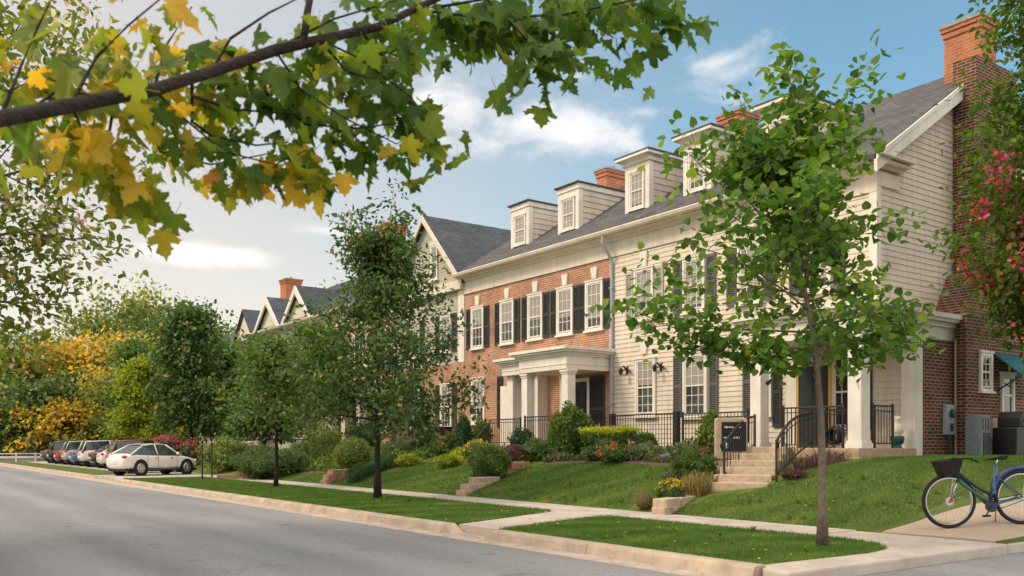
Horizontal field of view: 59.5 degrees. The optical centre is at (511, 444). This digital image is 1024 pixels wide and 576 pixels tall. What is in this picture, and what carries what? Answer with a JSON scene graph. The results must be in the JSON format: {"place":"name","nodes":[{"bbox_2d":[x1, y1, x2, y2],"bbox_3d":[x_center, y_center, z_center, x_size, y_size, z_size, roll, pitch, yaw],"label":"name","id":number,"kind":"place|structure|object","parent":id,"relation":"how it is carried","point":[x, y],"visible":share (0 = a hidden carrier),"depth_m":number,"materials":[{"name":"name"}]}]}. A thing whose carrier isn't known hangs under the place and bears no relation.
{"place":"outdoors","nodes":[
{"label":"outdoors","id":0,"kind":"place"},
{"bbox_2d":[0,462,134,474],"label":"bay grass strip","id":1,"kind":"object","parent":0,"point":[75,469],"visible":0.5,"depth_m":54.52,"materials":[{"name":"green plant"}]},
{"bbox_2d":[32,462,216,480],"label":"parking bay","id":2,"kind":"object","parent":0,"point":[152,474],"visible":0.36,"depth_m":42.26,"materials":[{"name":"concrete"}]},
{"bbox_2d":[77,440,110,466],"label":"parked car","id":3,"kind":"object","parent":2,"relation":"on","point":[85,448],"visible":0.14,"depth_m":57.79,"materials":[{"name":"white paint"}]},
{"bbox_2d":[105,443,196,475],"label":"parked car","id":4,"kind":"object","parent":2,"relation":"on","point":[141,459],"visible":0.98,"depth_m":42.30,"materials":[{"name":"white paint"}]},
{"bbox_2d":[124,476,550,526],"bbox_3d":[-7.416,1.531,28.294,3.400,0.178,26.600,0,0,-36],"label":"grass strip","id":5,"kind":"object","parent":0,"point":[457,524],"depth_m":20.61,"materials":[{"name":"green plant"}]},
{"bbox_2d":[197,327,356,486],"bbox_3d":[-8.000,-1.334,30.648,5.303,5.594,4.862,0,0,-36],"label":"street tree","id":6,"kind":"object","parent":5,"relation":"on","point":[264,352],"visible":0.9,"depth_m":30.18,"materials":[{"name":"green plant"}]},
{"bbox_2d":[270,177,494,498],"bbox_3d":[-3.225,-2.862,23.980,5.479,8.650,6.063,0,0,24],"label":"street tree","id":7,"kind":"object","parent":5,"relation":"on","point":[379,255],"visible":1,"depth_m":23.55,"materials":[{"name":"green plant"}]},
{"bbox_2d":[0,466,682,575],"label":"road","id":8,"kind":"structure","parent":0,"point":[53,525],"depth_m":14.53,"materials":[{"name":"grey asphalt"}]},
{"bbox_2d":[333,461,471,493],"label":"mown grass","id":9,"kind":"structure","parent":0,"point":[435,475],"depth_m":29.87,"materials":[{"name":"green plant"}]},
{"bbox_2d":[0,0,1023,439],"label":"sky","id":10,"kind":"structure","parent":0,"point":[238,260],"materials":[{"name":"blue"}]},
{"bbox_2d":[176,471,856,534],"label":"sidewalk","id":11,"kind":"structure","parent":0,"point":[790,528],"depth_m":19.40,"materials":[{"name":"concrete"}]},
{"bbox_2d":[459,511,595,534],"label":"crossing path","id":12,"kind":"structure","parent":0,"point":[486,527],"depth_m":16.94,"materials":[{"name":"concrete"}]},
{"bbox_2d":[174,453,1023,542],"bbox_3d":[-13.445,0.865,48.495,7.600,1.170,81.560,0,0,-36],"label":"lawn","id":13,"kind":"structure","parent":0,"point":[909,519],"depth_m":18.57,"materials":[{"name":"green plant"}]},
{"bbox_2d":[89,332,171,440],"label":"yard tree","id":14,"kind":"object","parent":13,"relation":"on","point":[129,350],"visible":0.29,"depth_m":67.06,"materials":[{"name":"green plant"}]},
{"bbox_2d":[98,351,176,440],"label":"yard tree","id":15,"kind":"object","parent":13,"relation":"on","point":[135,418],"visible":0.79,"depth_m":60.65,"materials":[{"name":"green plant"}]},
{"bbox_2d":[148,430,187,452],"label":"flowering shrub","id":16,"kind":"object","parent":13,"relation":"on","point":[171,442],"visible":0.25,"depth_m":53.28,"materials":[{"name":"pink plant"}]},
{"bbox_2d":[132,296,237,442],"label":"yard tree","id":17,"kind":"object","parent":13,"relation":"on","point":[187,325],"visible":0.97,"depth_m":51.13,"materials":[{"name":"green plant"}]},
{"bbox_2d":[176,437,200,465],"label":"flowering shrub","id":18,"kind":"object","parent":13,"relation":"on","point":[187,448],"visible":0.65,"depth_m":50.27,"materials":[{"name":"green plant"}]},
{"bbox_2d":[186,331,242,442],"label":"yard tree","id":19,"kind":"object","parent":13,"relation":"on","point":[232,358],"visible":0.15,"depth_m":56.76,"materials":[{"name":"green plant"}]},
{"bbox_2d":[194,434,253,473],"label":"shrub","id":20,"kind":"object","parent":13,"relation":"on","point":[227,452],"visible":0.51,"depth_m":43.26,"materials":[{"name":"green plant"}]},
{"bbox_2d":[217,328,307,447],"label":"yard tree","id":21,"kind":"object","parent":13,"relation":"on","point":[246,432],"visible":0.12,"depth_m":46.12,"materials":[{"name":"green plant"}]},
{"bbox_2d":[224,444,315,478],"bbox_3d":[-10.147,0.721,38.260,3.788,1.567,3.650,0,0,-36],"label":"juniper shrub","id":22,"kind":"object","parent":13,"relation":"on","point":[254,466],"visible":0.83,"depth_m":37.16,"materials":[{"name":"green plant"}]},
{"bbox_2d":[269,318,369,434],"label":"yard tree","id":23,"kind":"object","parent":13,"relation":"on","point":[327,330],"visible":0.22,"depth_m":40.27,"materials":[{"name":"green plant"}]},
{"bbox_2d":[294,455,432,474],"bbox_3d":[-6.229,0.787,37.092,4.800,1.060,8.500,0,0,-36],"label":"planting bed","id":24,"kind":"object","parent":13,"relation":"on","point":[312,471],"visible":0.07,"depth_m":36.30,"materials":[{"name":"brown soil"}]},
{"bbox_2d":[304,421,344,458],"bbox_3d":[-8.279,-0.058,39.745,1.894,1.996,2.200,0,0,-15],"label":"shrub","id":25,"kind":"object","parent":24,"relation":"on","point":[324,432],"visible":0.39,"depth_m":39.20,"materials":[{"name":"green plant"}]},
{"bbox_2d":[331,437,374,469],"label":"clipped shrub","id":26,"kind":"object","parent":24,"relation":"on","point":[356,452],"visible":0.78,"depth_m":34.05,"materials":[{"name":"green plant"}]},
{"bbox_2d":[299,441,431,471],"bbox_3d":[-6.218,0.464,37.301,4.379,1.355,8.324,0,0,-36],"label":"ground cover","id":27,"kind":"object","parent":24,"relation":"on","point":[325,464],"visible":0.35,"depth_m":36.34,"materials":[{"name":"green plant"}]},
{"bbox_2d":[346,419,385,446],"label":"shrub","id":28,"kind":"object","parent":24,"relation":"on","point":[367,437],"visible":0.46,"depth_m":40.57,"materials":[{"name":"green plant"}]},
{"bbox_2d":[383,435,417,453],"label":"shrub","id":29,"kind":"object","parent":24,"relation":"on","point":[408,441],"visible":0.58,"depth_m":36.49,"materials":[{"name":"green plant"}]},
{"bbox_2d":[344,453,398,483],"bbox_3d":[-5.095,0.854,33.003,0.792,0.721,3.330,0,11,22],"label":"hedge","id":30,"kind":"object","parent":13,"relation":"on","point":[364,470],"visible":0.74,"depth_m":32.24,"materials":[{"name":"green plant"}]},
{"bbox_2d":[456,476,499,495],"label":"retaining wall","id":31,"kind":"structure","parent":13,"relation":"on","point":[474,484],"depth_m":25.67,"materials":[{"name":"stone"}]},
{"bbox_2d":[466,440,512,478],"bbox_3d":[-0.665,0.528,27.031,1.365,1.361,1.568,0,0,-11],"label":"shrub","id":32,"kind":"object","parent":13,"relation":"on","point":[487,460],"visible":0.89,"depth_m":26.70,"materials":[{"name":"green plant"}]},
{"bbox_2d":[440,462,670,509],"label":"mown grass","id":33,"kind":"structure","parent":13,"relation":"on","point":[564,482],"depth_m":23.96,"materials":[{"name":"green plant"}]},
{"bbox_2d":[267,466,939,550],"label":"weeds","id":34,"kind":"object","parent":13,"relation":"on","point":[732,541],"visible":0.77,"depth_m":18.19,"materials":[{"name":"green plant"}]},
{"bbox_2d":[546,458,669,466],"bbox_3d":[3.245,0.453,26.230,1.900,0.407,6.800,0,0,-36],"label":"planting bed","id":35,"kind":"object","parent":13,"relation":"on","point":[645,462],"visible":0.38,"depth_m":25.38,"materials":[{"name":"brown soil"}]},
{"bbox_2d":[547,400,593,458],"bbox_3d":[1.941,-0.413,28.207,1.376,2.015,1.391,0,0,-36],"label":"shrub","id":36,"kind":"object","parent":35,"relation":"on","point":[566,424],"visible":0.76,"depth_m":27.90,"materials":[{"name":"green plant"}]},
{"bbox_2d":[577,423,641,451],"bbox_3d":[2.899,-0.075,26.790,1.001,1.170,2.020,0,0,-36],"label":"hedge","id":37,"kind":"object","parent":35,"relation":"on","point":[599,435],"visible":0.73,"depth_m":26.39,"materials":[{"name":"green plant"}]},
{"bbox_2d":[595,441,631,463],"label":"flowering plant","id":38,"kind":"object","parent":35,"relation":"on","point":[612,452],"visible":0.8,"depth_m":25.57,"materials":[{"name":"green plant"}]},
{"bbox_2d":[542,436,700,462],"bbox_3d":[3.224,0.145,26.296,1.630,0.803,6.376,0,0,-36],"label":"ground cover","id":39,"kind":"object","parent":35,"relation":"on","point":[657,450],"visible":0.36,"depth_m":25.11,"materials":[{"name":"green plant"}]},
{"bbox_2d":[694,409,722,452],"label":"shrub","id":40,"kind":"object","parent":35,"relation":"on","point":[706,435],"visible":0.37,"depth_m":23.72,"materials":[{"name":"green plant"}]},
{"bbox_2d":[630,487,654,510],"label":"shrub","id":41,"kind":"object","parent":13,"relation":"on","point":[644,501],"visible":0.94,"depth_m":19.41,"materials":[{"name":"brown plant"}]},
{"bbox_2d":[609,411,679,447],"bbox_3d":[4.031,-0.395,27.535,0.160,1.190,2.960,0,0,-36],"label":"iron railing","id":42,"kind":"object","parent":13,"relation":"on","point":[676,425],"visible":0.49,"depth_m":26.89,"materials":[{"name":"black metal"}]},
{"bbox_2d":[655,477,685,497],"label":"flowering plant","id":43,"kind":"object","parent":13,"relation":"on","point":[670,487],"visible":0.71,"depth_m":19.29,"materials":[{"name":"yellow plant"}]},
{"bbox_2d":[652,495,694,514],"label":"retaining wall","id":44,"kind":"structure","parent":13,"relation":"on","point":[666,505],"depth_m":18.60,"materials":[{"name":"stone"}]},
{"bbox_2d":[674,469,719,497],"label":"ornamental grass","id":45,"kind":"object","parent":13,"relation":"on","point":[697,485],"depth_m":19.87,"materials":[{"name":"brown plant"}]},
{"bbox_2d":[714,418,746,470],"bbox_3d":[5.369,0.013,21.989,0.780,1.340,0.237,0,0,0],"label":"garden sign","id":46,"kind":"object","parent":13,"relation":"on","point":[724,428],"visible":0.67,"depth_m":21.89,"materials":[{"name":"stone"}]},
{"bbox_2d":[707,447,793,491],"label":"front steps","id":47,"kind":"structure","parent":13,"relation":"on","point":[753,467],"depth_m":20.52,"materials":[{"name":"stone"}]},
{"bbox_2d":[720,414,755,473],"bbox_3d":[5.564,0.095,21.835,0.138,1.770,3.010,0,0,30],"label":"stair handrail","id":48,"kind":"object","parent":47,"relation":"on","point":[733,431],"visible":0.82,"depth_m":21.46,"materials":[{"name":"black metal"}]},
{"bbox_2d":[775,411,812,481],"bbox_3d":[6.499,0.060,20.645,0.137,1.760,2.785,0,0,33],"label":"stair handrail","id":49,"kind":"object","parent":13,"relation":"on","point":[777,447],"visible":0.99,"depth_m":20.55,"materials":[{"name":"black metal"}]},
{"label":"planting bed","id":50,"kind":"structure","parent":13,"relation":"on","visible":0},
{"bbox_2d":[670,448,718,477],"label":"shrub","id":51,"kind":"object","parent":50,"relation":"on","point":[684,462],"visible":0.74,"depth_m":21.12,"materials":[{"name":"green plant"}]},
{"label":"planting bed","id":52,"kind":"structure","parent":13,"relation":"on","visible":0},
{"bbox_2d":[453,408,472,445],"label":"conifer shrub","id":53,"kind":"object","parent":52,"relation":"on","point":[464,429],"visible":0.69,"depth_m":34.29,"materials":[{"name":"green plant"}]},
{"bbox_2d":[518,437,545,460],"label":"shrub","id":54,"kind":"object","parent":52,"relation":"on","point":[531,449],"visible":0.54,"depth_m":28.82,"materials":[{"name":"green plant"}]},
{"bbox_2d":[499,514,887,563],"bbox_3d":[2.510,1.531,14.493,3.400,0.178,6.640,0,0,-36],"label":"grass strip","id":55,"kind":"object","parent":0,"point":[776,548],"depth_m":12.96,"materials":[{"name":"green plant"}]},
{"bbox_2d":[584,29,948,546],"bbox_3d":[3.479,-2.164,13.104,4.445,7.252,4.796,0,0,-36],"label":"street tree","id":56,"kind":"object","parent":55,"relation":"on","point":[763,164],"visible":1,"depth_m":12.51,"materials":[{"name":"green plant"}]},
{"bbox_2d":[791,448,851,470],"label":"ornamental grass","id":57,"kind":"object","parent":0,"point":[813,461],"depth_m":20.61,"materials":[{"name":"purple plant"}]},
{"bbox_2d":[763,531,1023,575],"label":"corner pavement","id":58,"kind":"structure","parent":0,"point":[904,552],"depth_m":11.99,"materials":[{"name":"concrete"}]},
{"bbox_2d":[859,552,1023,575],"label":"side street","id":59,"kind":"structure","parent":0,"point":[1011,564],"depth_m":11.60,"materials":[{"name":"grey asphalt"}]},
{"bbox_2d":[882,496,1023,542],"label":"driveway","id":60,"kind":"structure","parent":0,"point":[977,526],"depth_m":14.67,"materials":[{"name":"beige concrete"}]},
{"bbox_2d":[921,455,1023,527],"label":"bicycle","id":61,"kind":"object","parent":60,"relation":"on","point":[947,469],"visible":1,"depth_m":14.58,"materials":[{"name":"blue metal"}]},
{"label":"back yard ground","id":62,"kind":"structure","parent":0,"visible":0},
{"bbox_2d":[79,295,213,438],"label":"woodland tree","id":63,"kind":"object","parent":62,"relation":"on","point":[136,315],"visible":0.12,"depth_m":104.66,"materials":[{"name":"green plant"}]},
{"bbox_2d":[69,272,229,344],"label":"woodland tree","id":64,"kind":"object","parent":62,"relation":"on","point":[144,308],"visible":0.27,"depth_m":109.83,"materials":[{"name":"green plant"}]},
{"bbox_2d":[199,277,302,448],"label":"townhouse","id":65,"kind":"structure","parent":62,"relation":"on","point":[247,321],"depth_m":61.88,"materials":[{"name":"beige"}]},
{"bbox_2d":[249,275,372,449],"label":"townhouse","id":66,"kind":"structure","parent":62,"relation":"on","point":[272,311],"depth_m":54.48,"materials":[{"name":"yellow"}]},
{"bbox_2d":[303,221,408,442],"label":"townhouse","id":67,"kind":"structure","parent":62,"relation":"on","point":[343,425],"depth_m":46.55,"materials":[{"name":"pink brick"}]},
{"bbox_2d":[394,215,510,440],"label":"townhouse","id":68,"kind":"structure","parent":62,"relation":"on","point":[459,245],"depth_m":40.68,"materials":[{"name":"grey"}]},
{"bbox_2d":[452,165,630,444],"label":"townhouse","id":69,"kind":"structure","parent":62,"relation":"on","point":[536,285],"depth_m":34.31,"materials":[{"name":"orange brick"}]},
{"bbox_2d":[469,305,484,350],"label":"window","id":70,"kind":"structure","parent":69,"relation":"in","point":[477,312],"depth_m":37.94,"materials":[{"name":"white paint"}]},
{"bbox_2d":[470,377,485,424],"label":"window","id":71,"kind":"structure","parent":69,"relation":"in","point":[477,383],"depth_m":37.90,"materials":[{"name":"white paint"}]},
{"bbox_2d":[498,298,514,345],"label":"window","id":72,"kind":"structure","parent":69,"relation":"in","point":[507,305],"depth_m":36.18,"materials":[{"name":"white paint"}]},
{"bbox_2d":[525,291,543,341],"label":"window","id":73,"kind":"structure","parent":69,"relation":"in","point":[534,300],"depth_m":34.66,"materials":[{"name":"white paint"}]},
{"bbox_2d":[554,284,574,337],"bbox_3d":[1.935,-4.945,33.171,0.120,1.850,1.040,0,0,-36],"label":"window","id":74,"kind":"structure","parent":69,"relation":"in","point":[564,294],"depth_m":33.20,"materials":[{"name":"white paint"}]},
{"bbox_2d":[575,381,586,416],"bbox_3d":[2.427,-1.180,32.478,0.121,2.200,0.900,0,0,-36],"label":"door","id":75,"kind":"structure","parent":69,"relation":"in","point":[580,387],"depth_m":32.37,"materials":[{"name":"black wood"}]},
{"bbox_2d":[583,277,604,332],"bbox_3d":[2.898,-4.945,31.832,0.120,1.850,1.040,0,0,-36],"label":"window","id":76,"kind":"structure","parent":69,"relation":"in","point":[593,288],"depth_m":31.85,"materials":[{"name":"white paint"}]},
{"bbox_2d":[600,13,1023,458],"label":"townhouse","id":77,"kind":"structure","parent":62,"relation":"on","point":[935,397],"depth_m":24.74,"materials":[{"name":"beige"}]},
{"bbox_2d":[632,265,654,322],"bbox_3d":[4.357,-4.995,29.764,0.120,1.810,1.020,0,0,-36],"label":"window","id":78,"kind":"structure","parent":77,"relation":"in","point":[638,274],"depth_m":29.81,"materials":[{"name":"white paint"}]},
{"bbox_2d":[632,356,656,417],"bbox_3d":[4.398,-1.895,29.708,0.120,2.010,1.050,0,0,-36],"label":"window","id":79,"kind":"structure","parent":77,"relation":"in","point":[644,375],"depth_m":29.73,"materials":[{"name":"white paint"}]},
{"bbox_2d":[680,254,705,315],"bbox_3d":[5.653,-4.995,27.962,0.120,1.810,1.020,0,0,-36],"label":"window","id":80,"kind":"structure","parent":77,"relation":"in","point":[697,304],"depth_m":27.97,"materials":[{"name":"white paint"}]},
{"bbox_2d":[680,351,707,419],"bbox_3d":[5.682,-1.845,27.922,0.120,2.110,1.100,0,0,-36],"label":"window","id":81,"kind":"structure","parent":77,"relation":"in","point":[694,379],"depth_m":27.93,"materials":[{"name":"white paint"}]},
{"bbox_2d":[734,242,764,306],"bbox_3d":[6.938,-4.995,26.176,0.120,1.810,1.020,0,0,-36],"label":"window","id":82,"kind":"structure","parent":77,"relation":"in","point":[749,253],"depth_m":26.29,"materials":[{"name":"white paint"}]},
{"bbox_2d":[782,403,843,447],"bbox_3d":[7.340,-0.425,21.908,0.050,1.110,1.750,0,0,-36],"label":"iron railing","id":83,"kind":"object","parent":77,"relation":"on","point":[825,411],"visible":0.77,"depth_m":21.80,"materials":[{"name":"black metal"}]},
{"bbox_2d":[799,365,827,446],"bbox_3d":[8.206,-1.050,24.403,0.121,2.200,0.950,0,0,-36],"label":"door","id":84,"kind":"structure","parent":77,"relation":"in","point":[807,391],"depth_m":24.51,"materials":[{"name":"grey wood"}]},
{"bbox_2d":[832,356,847,431],"bbox_3d":[8.777,-1.395,23.619,0.120,2.110,0.950,0,0,-36],"label":"window","id":85,"kind":"structure","parent":77,"relation":"in","point":[839,395],"depth_m":23.82,"materials":[{"name":"white paint"}]},
{"bbox_2d":[871,403,893,447],"bbox_3d":[8.850,-0.445,21.392,0.900,1.090,0.050,0,0,-36],"label":"iron railing","id":86,"kind":"object","parent":77,"relation":"on","point":[892,421],"visible":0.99,"depth_m":21.40,"materials":[{"name":"black metal"}]},
{"bbox_2d":[978,350,995,393],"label":"window","id":87,"kind":"structure","parent":77,"relation":"in","point":[985,360],"depth_m":23.37,"materials":[{"name":"white paint"}]},
{"bbox_2d":[999,371,1016,411],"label":"side window","id":88,"kind":"structure","parent":77,"relation":"in","point":[1007,394],"depth_m":24.05,"materials":[{"name":"white paint"}]},
{"bbox_2d":[914,0,1023,373],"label":"flowering tree","id":89,"kind":"object","parent":62,"relation":"on","point":[1002,209],"visible":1,"depth_m":18.68,"materials":[{"name":"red plant"}]},
{"bbox_2d":[965,415,989,454],"bbox_3d":[11.559,-0.180,22.223,0.460,1.080,0.415,0,0,-36],"label":"utility cabinet","id":90,"kind":"object","parent":62,"relation":"on","point":[977,434],"visible":0.65,"depth_m":22.07,"materials":[{"name":"grey metal"}]},
{"bbox_2d":[992,411,1023,455],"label":"barbecue grill","id":91,"kind":"object","parent":62,"relation":"on","point":[1008,434],"visible":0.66,"depth_m":22.39,"materials":[{"name":"black metal"}]},
{"bbox_3d":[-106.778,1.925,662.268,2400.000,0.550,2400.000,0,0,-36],"label":"ground","id":92,"kind":"structure","parent":0,"visible":0},
{"bbox_2d":[0,396,75,458],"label":"woodland tree","id":93,"kind":"object","parent":92,"relation":"on","point":[12,429],"visible":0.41,"depth_m":80.89,"materials":[{"name":"yellow plant"}]},
{"bbox_2d":[3,314,91,454],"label":"woodland tree","id":94,"kind":"object","parent":92,"relation":"on","point":[31,337],"visible":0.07,"depth_m":96.90,"materials":[{"name":"green plant"}]},
{"bbox_2d":[0,373,103,458],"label":"woodland tree","id":95,"kind":"object","parent":92,"relation":"on","point":[35,391],"visible":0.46,"depth_m":82.60,"materials":[{"name":"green plant"}]},
{"bbox_2d":[0,319,103,443],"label":"woodland tree","id":96,"kind":"object","parent":92,"relation":"on","point":[29,363],"visible":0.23,"depth_m":90.65,"materials":[{"name":"green plant"}]},
{"bbox_2d":[1,395,117,458],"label":"woodland tree","id":97,"kind":"object","parent":92,"relation":"on","point":[60,414],"visible":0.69,"depth_m":80.89,"materials":[{"name":"yellow plant"}]},
{"bbox_2d":[4,362,122,440],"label":"woodland tree","id":98,"kind":"object","parent":92,"relation":"on","point":[61,376],"visible":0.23,"depth_m":86.16,"materials":[{"name":"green plant"}]},
{"bbox_2d":[0,331,127,403],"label":"woodland tree","id":99,"kind":"object","parent":92,"relation":"on","point":[64,349],"visible":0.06,"depth_m":93.37,"materials":[{"name":"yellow plant"}]},
{"bbox_2d":[20,325,160,437],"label":"woodland tree","id":100,"kind":"object","parent":92,"relation":"on","point":[97,352],"visible":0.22,"depth_m":91.61,"materials":[{"name":"yellow plant"}]},
{"bbox_2d":[27,297,166,430],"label":"woodland tree","id":101,"kind":"object","parent":92,"relation":"on","point":[80,320],"visible":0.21,"depth_m":116.33,"materials":[{"name":"green plant"}]},
{"bbox_2d":[35,372,168,443],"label":"woodland tree","id":102,"kind":"object","parent":92,"relation":"on","point":[91,390],"visible":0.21,"depth_m":81.59,"materials":[{"name":"green plant"}]},
{"bbox_2d":[57,347,184,439],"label":"woodland tree","id":103,"kind":"object","parent":92,"relation":"on","point":[90,375],"visible":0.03,"depth_m":83.40,"materials":[{"name":"yellow plant"}]},
{"bbox_2d":[106,310,237,440],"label":"woodland tree","id":104,"kind":"object","parent":92,"relation":"on","point":[219,318],"visible":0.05,"depth_m":102.19,"materials":[{"name":"green plant"}]},
{"bbox_2d":[0,465,722,575],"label":"gutter","id":105,"kind":"object","parent":92,"relation":"on","point":[677,571],"visible":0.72,"depth_m":15.27,"materials":[{"name":"concrete"}]},
{"bbox_2d":[0,463,765,575],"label":"kerb","id":106,"kind":"structure","parent":92,"relation":"on","point":[717,566],"depth_m":14.52,"materials":[{"name":"beige concrete"}]},
{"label":"opposite verge","id":107,"kind":"structure","parent":0,"visible":0},
{"bbox_2d":[0,0,206,373],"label":"flowering tree","id":108,"kind":"object","parent":107,"relation":"on","point":[47,221],"visible":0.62,"depth_m":12.96,"materials":[{"name":"green plant"}]},
{"bbox_2d":[0,0,718,261],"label":"maple tree","id":109,"kind":"object","parent":107,"relation":"on","point":[89,154],"visible":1,"depth_m":2.14,"materials":[{"name":"green plant"}]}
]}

